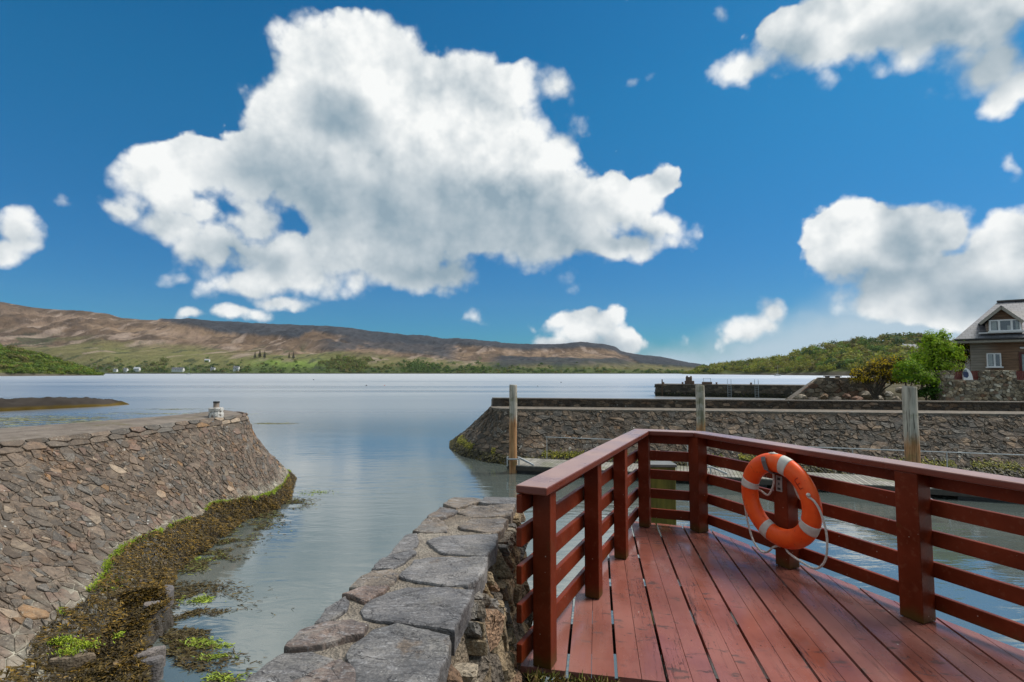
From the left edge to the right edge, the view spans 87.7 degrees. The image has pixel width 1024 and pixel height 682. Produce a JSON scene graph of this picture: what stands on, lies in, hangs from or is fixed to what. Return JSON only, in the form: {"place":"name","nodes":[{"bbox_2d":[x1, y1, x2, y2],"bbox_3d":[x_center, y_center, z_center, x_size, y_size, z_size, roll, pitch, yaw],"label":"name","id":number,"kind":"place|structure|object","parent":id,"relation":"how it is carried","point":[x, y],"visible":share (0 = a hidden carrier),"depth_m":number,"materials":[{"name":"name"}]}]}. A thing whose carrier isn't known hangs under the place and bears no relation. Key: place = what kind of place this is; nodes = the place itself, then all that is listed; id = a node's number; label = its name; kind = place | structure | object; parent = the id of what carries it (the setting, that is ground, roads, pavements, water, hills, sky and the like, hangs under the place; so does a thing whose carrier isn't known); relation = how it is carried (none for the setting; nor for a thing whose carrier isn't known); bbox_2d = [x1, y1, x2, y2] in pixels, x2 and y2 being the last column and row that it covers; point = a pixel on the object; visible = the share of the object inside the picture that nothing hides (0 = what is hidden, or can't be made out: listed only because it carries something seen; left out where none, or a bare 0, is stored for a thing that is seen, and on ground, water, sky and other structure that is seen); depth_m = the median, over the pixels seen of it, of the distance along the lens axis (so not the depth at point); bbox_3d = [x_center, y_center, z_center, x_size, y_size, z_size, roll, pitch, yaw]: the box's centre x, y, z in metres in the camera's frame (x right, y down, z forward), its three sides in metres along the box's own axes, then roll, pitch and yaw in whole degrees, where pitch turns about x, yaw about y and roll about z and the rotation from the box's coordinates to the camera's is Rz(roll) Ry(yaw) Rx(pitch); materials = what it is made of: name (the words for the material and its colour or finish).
{"place":"outdoors","nodes":[
{"label":"outdoors","id":0,"kind":"place"},
{"bbox_2d":[0,302,708,373],"bbox_3d":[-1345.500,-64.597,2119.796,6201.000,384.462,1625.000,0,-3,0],"label":"hills","id":1,"kind":"structure","parent":0,"point":[83,338],"depth_m":1843.25,"materials":[{"name":"plant"}]},
{"bbox_2d":[133,367,140,371],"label":"cottage","id":2,"kind":"structure","parent":1,"relation":"on","point":[137,369],"depth_m":1329.79,"materials":[{"name":"white paint"}]},
{"bbox_2d":[172,367,184,371],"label":"cottage","id":3,"kind":"structure","parent":1,"relation":"on","point":[178,369],"depth_m":1329.12,"materials":[{"name":"paint"}]},
{"bbox_2d":[233,366,239,370],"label":"cottage","id":4,"kind":"structure","parent":1,"relation":"on","point":[235,368],"depth_m":1339.83,"materials":[{"name":"paint"}]},
{"bbox_2d":[89,354,683,372],"bbox_3d":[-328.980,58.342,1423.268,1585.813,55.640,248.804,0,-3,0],"label":"shore woodland","id":5,"kind":"object","parent":1,"relation":"on","point":[348,364],"visible":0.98,"depth_m":1373.36,"materials":[{"name":"green plant"}]},
{"bbox_2d":[0,374,1023,681],"bbox_3d":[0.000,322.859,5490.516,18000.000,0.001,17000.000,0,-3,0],"label":"water","id":6,"kind":"structure","parent":0,"point":[380,462],"depth_m":20.70,"materials":[{"name":"blue liquid"}]},
{"bbox_2d":[0,352,103,375],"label":"promontory","id":7,"kind":"structure","parent":6,"relation":"in","point":[3,373],"depth_m":605.17,"materials":[{"name":"green plant"}]},
{"bbox_2d":[0,343,104,374],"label":"promontory woodland","id":8,"kind":"object","parent":7,"relation":"on","point":[38,358],"visible":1,"depth_m":624.90,"materials":[{"name":"green plant"}]},
{"bbox_2d":[0,397,128,411],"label":"rock island","id":9,"kind":"object","parent":6,"relation":"on","point":[20,404],"visible":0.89,"depth_m":63.92,"materials":[{"name":"brown stone"}]},
{"bbox_2d":[90,584,173,680],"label":"rock ledge","id":10,"kind":"object","parent":6,"relation":"in","point":[165,626],"visible":0.14,"depth_m":8.93,"materials":[{"name":"stone"}]},
{"bbox_2d":[48,652,95,671],"bbox_3d":[-6.206,4.584,7.518,0.536,0.338,0.135,2,-4,-31],"label":"flat stone","id":11,"kind":"object","parent":10,"relation":"on","point":[77,660],"visible":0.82,"depth_m":7.48,"materials":[{"name":"grey stone"}]},
{"bbox_2d":[112,659,133,667],"bbox_3d":[-5.370,4.608,7.402,0.343,0.316,0.223,0,-3,0],"label":"flat stone","id":12,"kind":"object","parent":10,"relation":"on","point":[114,664],"visible":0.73,"depth_m":7.36,"materials":[{"name":"beige stone"}]},
{"bbox_2d":[132,645,165,666],"bbox_3d":[-5.227,4.585,7.674,0.234,0.313,0.418,-2,-4,32],"label":"flat stone","id":13,"kind":"object","parent":10,"relation":"on","point":[155,651],"visible":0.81,"depth_m":7.67,"materials":[{"name":"grey stone"}]},
{"bbox_2d":[143,600,160,608],"bbox_3d":[-6.195,4.688,9.233,0.340,0.329,0.221,2,-4,-25],"label":"flat stone","id":14,"kind":"object","parent":10,"relation":"on","point":[146,604],"visible":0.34,"depth_m":9.21,"materials":[{"name":"grey stone"}]},
{"bbox_2d":[141,655,163,681],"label":"flat stone","id":15,"kind":"object","parent":10,"relation":"on","point":[157,668],"visible":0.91,"depth_m":7.43,"materials":[{"name":"grey stone"}]},
{"bbox_2d":[153,585,173,605],"bbox_3d":[-6.459,4.727,9.850,0.344,0.322,0.388,0,-3,0],"label":"flat stone","id":16,"kind":"object","parent":10,"relation":"on","point":[170,588],"visible":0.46,"depth_m":9.89,"materials":[{"name":"grey stone"}]},
{"bbox_2d":[0,410,291,681],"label":"stone pier","id":17,"kind":"structure","parent":6,"relation":"in","point":[79,501],"depth_m":12.42,"materials":[{"name":"grey stone"}]},
{"bbox_2d":[208,401,223,417],"bbox_3d":[-10.456,2.466,18.852,0.515,0.660,0.493,0,-3,0],"label":"stone bollard","id":18,"kind":"object","parent":17,"relation":"on","point":[215,410],"visible":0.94,"depth_m":18.69,"materials":[{"name":"stone"}]},
{"bbox_2d":[0,472,296,681],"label":"seaweed","id":19,"kind":"object","parent":6,"relation":"in","point":[134,626],"visible":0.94,"depth_m":9.31,"materials":[{"name":"brown plant"}]},
{"bbox_2d":[46,469,290,657],"bbox_3d":[-7.883,4.703,13.605,1.820,0.553,18.990,1,-3,-11],"label":"green algae","id":20,"kind":"object","parent":19,"relation":"on","point":[64,640],"visible":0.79,"depth_m":9.56,"materials":[{"name":"green plant"}]},
{"bbox_2d":[0,408,326,681],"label":"floating weed","id":21,"kind":"object","parent":6,"relation":"on","point":[194,643],"visible":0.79,"depth_m":9.92,"materials":[{"name":"plant"}]},
{"bbox_2d":[244,497,538,681],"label":"rubble wall","id":22,"kind":"structure","parent":6,"relation":"on","point":[439,594],"depth_m":2.22,"materials":[{"name":"stone"}]},
{"bbox_2d":[507,385,533,473],"bbox_3d":[0.369,4.435,23.316,1.203,5.047,0.592,0,-3,0],"label":"timber pile","id":23,"kind":"object","parent":6,"relation":"in","point":[512,457],"visible":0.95,"depth_m":23.23,"materials":[{"name":"wood"}]},
{"bbox_2d":[650,461,676,623],"bbox_3d":[1.739,3.691,6.123,0.319,4.539,0.244,0,-3,0],"label":"fender pile","id":24,"kind":"object","parent":6,"relation":"in","point":[663,484],"visible":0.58,"depth_m":6.13,"materials":[{"name":"wood"}]},
{"bbox_2d":[695,384,727,474],"bbox_3d":[7.912,4.287,21.372,1.203,5.120,0.592,0,-3,0],"label":"timber pile","id":25,"kind":"object","parent":6,"relation":"in","point":[700,405],"visible":0.38,"depth_m":21.34,"materials":[{"name":"wood"}]},
{"bbox_2d":[654,383,804,397],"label":"old stone pier","id":26,"kind":"structure","parent":6,"relation":"in","point":[750,391],"depth_m":93.00,"materials":[{"name":"stone"}]},
{"bbox_2d":[685,376,693,383],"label":"stone pillar","id":27,"kind":"structure","parent":26,"relation":"on","point":[688,380],"depth_m":95.72,"materials":[{"name":"stone"}]},
{"bbox_2d":[449,435,1023,478],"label":"seaweed fringe","id":28,"kind":"object","parent":6,"relation":"in","point":[455,446],"visible":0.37,"depth_m":23.90,"materials":[{"name":"brown plant"}]},
{"bbox_2d":[450,397,1023,477],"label":"stone breakwater","id":29,"kind":"object","parent":6,"relation":"in","point":[997,427],"visible":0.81,"depth_m":25.38,"materials":[{"name":"stone"}]},
{"bbox_2d":[795,394,806,399],"bbox_3d":[17.641,3.440,32.571,0.704,0.406,0.474,0,-3,0],"label":"boulder","id":30,"kind":"object","parent":29,"relation":"on","point":[801,397],"visible":0.94,"depth_m":32.42,"materials":[{"name":"grey stone"}]},
{"bbox_2d":[807,396,818,399],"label":"boulder","id":31,"kind":"object","parent":29,"relation":"on","point":[812,398],"visible":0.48,"depth_m":31.87,"materials":[{"name":"grey stone"}]},
{"bbox_2d":[820,393,827,399],"bbox_3d":[19.111,3.413,32.680,0.523,0.522,0.345,0,-3,0],"label":"boulder","id":32,"kind":"object","parent":29,"relation":"on","point":[823,396],"visible":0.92,"depth_m":32.57,"materials":[{"name":"brown stone"}]},
{"bbox_2d":[831,396,841,399],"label":"boulder","id":33,"kind":"object","parent":29,"relation":"on","point":[836,398],"visible":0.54,"depth_m":31.89,"materials":[{"name":"grey stone"}]},
{"bbox_2d":[788,377,885,399],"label":"ramp wall","id":34,"kind":"structure","parent":29,"relation":"on","point":[817,387],"depth_m":33.30,"materials":[{"name":"stone"}]},
{"bbox_2d":[859,391,870,398],"bbox_3d":[21.935,3.344,33.166,0.639,0.524,0.624,0,-3,0],"label":"boulder","id":35,"kind":"object","parent":34,"relation":"on","point":[865,394],"visible":0.9,"depth_m":32.97,"materials":[{"name":"grey stone"}]},
{"bbox_2d":[884,391,892,396],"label":"boulder","id":36,"kind":"object","parent":34,"relation":"on","point":[888,393],"visible":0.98,"depth_m":33.09,"materials":[{"name":"grey stone"}]},
{"bbox_2d":[842,393,850,398],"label":"boulder","id":37,"kind":"object","parent":29,"relation":"on","point":[846,395],"visible":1,"depth_m":32.71,"materials":[{"name":"brown stone"}]},
{"bbox_2d":[851,396,863,399],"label":"boulder","id":38,"kind":"object","parent":29,"relation":"on","point":[856,398],"visible":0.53,"depth_m":31.91,"materials":[{"name":"grey stone"}]},
{"bbox_2d":[891,395,900,399],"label":"boulder","id":39,"kind":"object","parent":29,"relation":"on","point":[896,397],"visible":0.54,"depth_m":31.93,"materials":[{"name":"grey stone"}]},
{"bbox_2d":[507,458,1005,501],"bbox_3d":[12.979,5.440,20.128,27.060,0.450,2.010,-1,-3,18],"label":"floating pontoon","id":40,"kind":"object","parent":6,"relation":"on","point":[540,466],"visible":0.38,"depth_m":20.84,"materials":[{"name":"grey wood"}]},
{"bbox_2d":[546,437,1023,474],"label":"handrail","id":41,"kind":"object","parent":40,"relation":"on","point":[830,447],"visible":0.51,"depth_m":20.77,"materials":[{"name":"metal"}]},
{"bbox_2d":[517,521,1023,681],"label":"timber platform","id":42,"kind":"structure","parent":6,"relation":"in","point":[757,615],"depth_m":3.33,"materials":[{"name":"paint"}]},
{"bbox_2d":[516,429,1023,669],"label":"timber railing","id":43,"kind":"object","parent":42,"relation":"on","point":[918,539],"visible":1,"depth_m":3.66,"materials":[{"name":"red paint"}]},
{"bbox_2d":[761,456,782,491],"bbox_3d":[2.140,1.095,4.388,0.168,0.296,0.077,1,-4,-21],"label":"ring bracket","id":44,"kind":"object","parent":43,"relation":"attached to","point":[778,481],"visible":0.89,"depth_m":4.39,"materials":[{"name":"grey metal"}]},
{"bbox_2d":[741,452,827,569],"bbox_3d":[2.176,1.339,4.307,0.154,0.869,0.821,1,-4,-21],"label":"life ring","id":45,"kind":"object","parent":44,"relation":"hanging from","point":[804,532],"visible":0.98,"depth_m":4.22,"materials":[{"name":"orange plastic"}]},
{"bbox_2d":[682,342,963,375],"bbox_3d":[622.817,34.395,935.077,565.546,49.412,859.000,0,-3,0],"label":"headland","id":46,"kind":"structure","parent":6,"relation":"in","point":[839,371],"depth_m":723.37,"materials":[{"name":"green plant"}]},
{"bbox_2d":[678,331,964,373],"bbox_3d":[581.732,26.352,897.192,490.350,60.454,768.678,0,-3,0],"label":"headland woodland","id":47,"kind":"object","parent":46,"relation":"on","point":[836,354],"visible":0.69,"depth_m":732.76,"materials":[{"name":"green plant"}]},
{"bbox_2d":[900,343,917,348],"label":"cottage","id":48,"kind":"structure","parent":46,"relation":"on","point":[910,345],"depth_m":639.18,"materials":[{"name":"paint"}]},
{"bbox_2d":[902,386,920,462],"bbox_3d":[12.416,3.946,16.092,1.224,5.186,0.612,0,-3,0],"label":"timber pile","id":49,"kind":"object","parent":6,"relation":"in","point":[910,424],"visible":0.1,"depth_m":16.05,"materials":[{"name":"wood"}]},
{"bbox_2d":[0,0,1023,364],"label":"sky","id":50,"kind":"structure","parent":0,"point":[706,182],"materials":[{"name":"blue"}]},
{"bbox_2d":[875,372,957,400],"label":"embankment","id":51,"kind":"structure","parent":0,"point":[892,387],"depth_m":40.32,"materials":[{"name":"grey stone"}]},
{"bbox_2d":[847,353,907,399],"bbox_3d":[20.800,1.999,30.358,3.309,2.640,2.067,0,-3,0],"label":"gorse bush","id":52,"kind":"object","parent":51,"relation":"on","point":[867,373],"visible":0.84,"depth_m":30.12,"materials":[{"name":"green plant"}]},
{"bbox_2d":[895,387,901,393],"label":"boulder","id":53,"kind":"object","parent":51,"relation":"on","point":[898,389],"visible":0.73,"depth_m":34.13,"materials":[{"name":"grey stone"}]},
{"bbox_2d":[892,356,942,394],"bbox_3d":[22.109,2.247,29.113,2.675,2.880,1.731,-1,-3,15],"label":"leafy shrub","id":54,"kind":"object","parent":51,"relation":"on","point":[904,372],"visible":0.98,"depth_m":28.84,"materials":[{"name":"green plant"}]},
{"bbox_2d":[914,380,952,400],"bbox_3d":[22.994,2.761,29.341,2.379,2.123,1.429,1,-3,-9],"label":"dark shrub","id":55,"kind":"object","parent":51,"relation":"on","point":[929,390],"visible":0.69,"depth_m":29.11,"materials":[{"name":"green plant"}]},
{"bbox_2d":[908,328,967,400],"bbox_3d":[23.718,1.494,29.836,3.189,4.516,2.248,0,-3,0],"label":"leafy tree","id":56,"kind":"object","parent":51,"relation":"on","point":[935,348],"visible":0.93,"depth_m":29.48,"materials":[{"name":"green plant"}]},
{"bbox_2d":[951,342,969,372],"bbox_3d":[28.526,1.109,33.741,2.021,2.663,1.618,0,-3,0],"label":"gorse shrub","id":57,"kind":"object","parent":51,"relation":"on","point":[966,351],"visible":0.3,"depth_m":33.48,"materials":[{"name":"green plant"}]},
{"bbox_2d":[934,370,1023,400],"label":"garden wall","id":58,"kind":"structure","parent":51,"relation":"on","point":[998,385],"depth_m":28.87,"materials":[{"name":"stone"}]},
{"bbox_2d":[954,371,979,379],"bbox_3d":[24.765,1.883,29.135,1.534,0.480,0.050,0,-3,0],"label":"fence panel","id":59,"kind":"object","parent":58,"relation":"on","point":[958,376],"visible":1,"depth_m":29.11,"materials":[{"name":"red paint"}]},
{"bbox_2d":[962,368,972,379],"bbox_3d":[24.808,1.805,29.078,0.520,0.620,0.147,0,-3,0],"label":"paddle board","id":60,"kind":"object","parent":58,"relation":"on","point":[966,374],"visible":1,"depth_m":29.04,"materials":[{"name":"white plastic"}]},
{"bbox_2d":[1016,371,1023,379],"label":"fence panel","id":61,"kind":"object","parent":58,"relation":"on","point":[1020,375],"visible":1,"depth_m":29.12,"materials":[{"name":"red paint"}]},
{"bbox_2d":[951,299,1023,379],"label":"timber house","id":62,"kind":"structure","parent":0,"point":[993,336],"depth_m":32.22,"materials":[{"name":"wood"}]},
{"bbox_2d":[985,353,1003,367],"bbox_3d":[29.087,1.179,32.187,0.806,0.889,0.290,-3,-4,38],"label":"window","id":63,"kind":"structure","parent":62,"relation":"in","point":[993,360],"depth_m":32.20,"materials":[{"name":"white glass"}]},
{"bbox_2d":[1019,352,1023,379],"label":"door","id":64,"kind":"structure","parent":62,"relation":"in","point":[1021,354],"depth_m":31.51,"materials":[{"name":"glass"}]},
{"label":"ground","id":65,"kind":"structure","parent":0,"visible":0},
{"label":"stone edging","id":66,"kind":"object","parent":65,"relation":"on","visible":0},
{"bbox_2d":[522,665,620,681],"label":"moss","id":67,"kind":"object","parent":66,"relation":"on","point":[542,677],"visible":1,"depth_m":2.80,"materials":[{"name":"green plant"}]}
]}

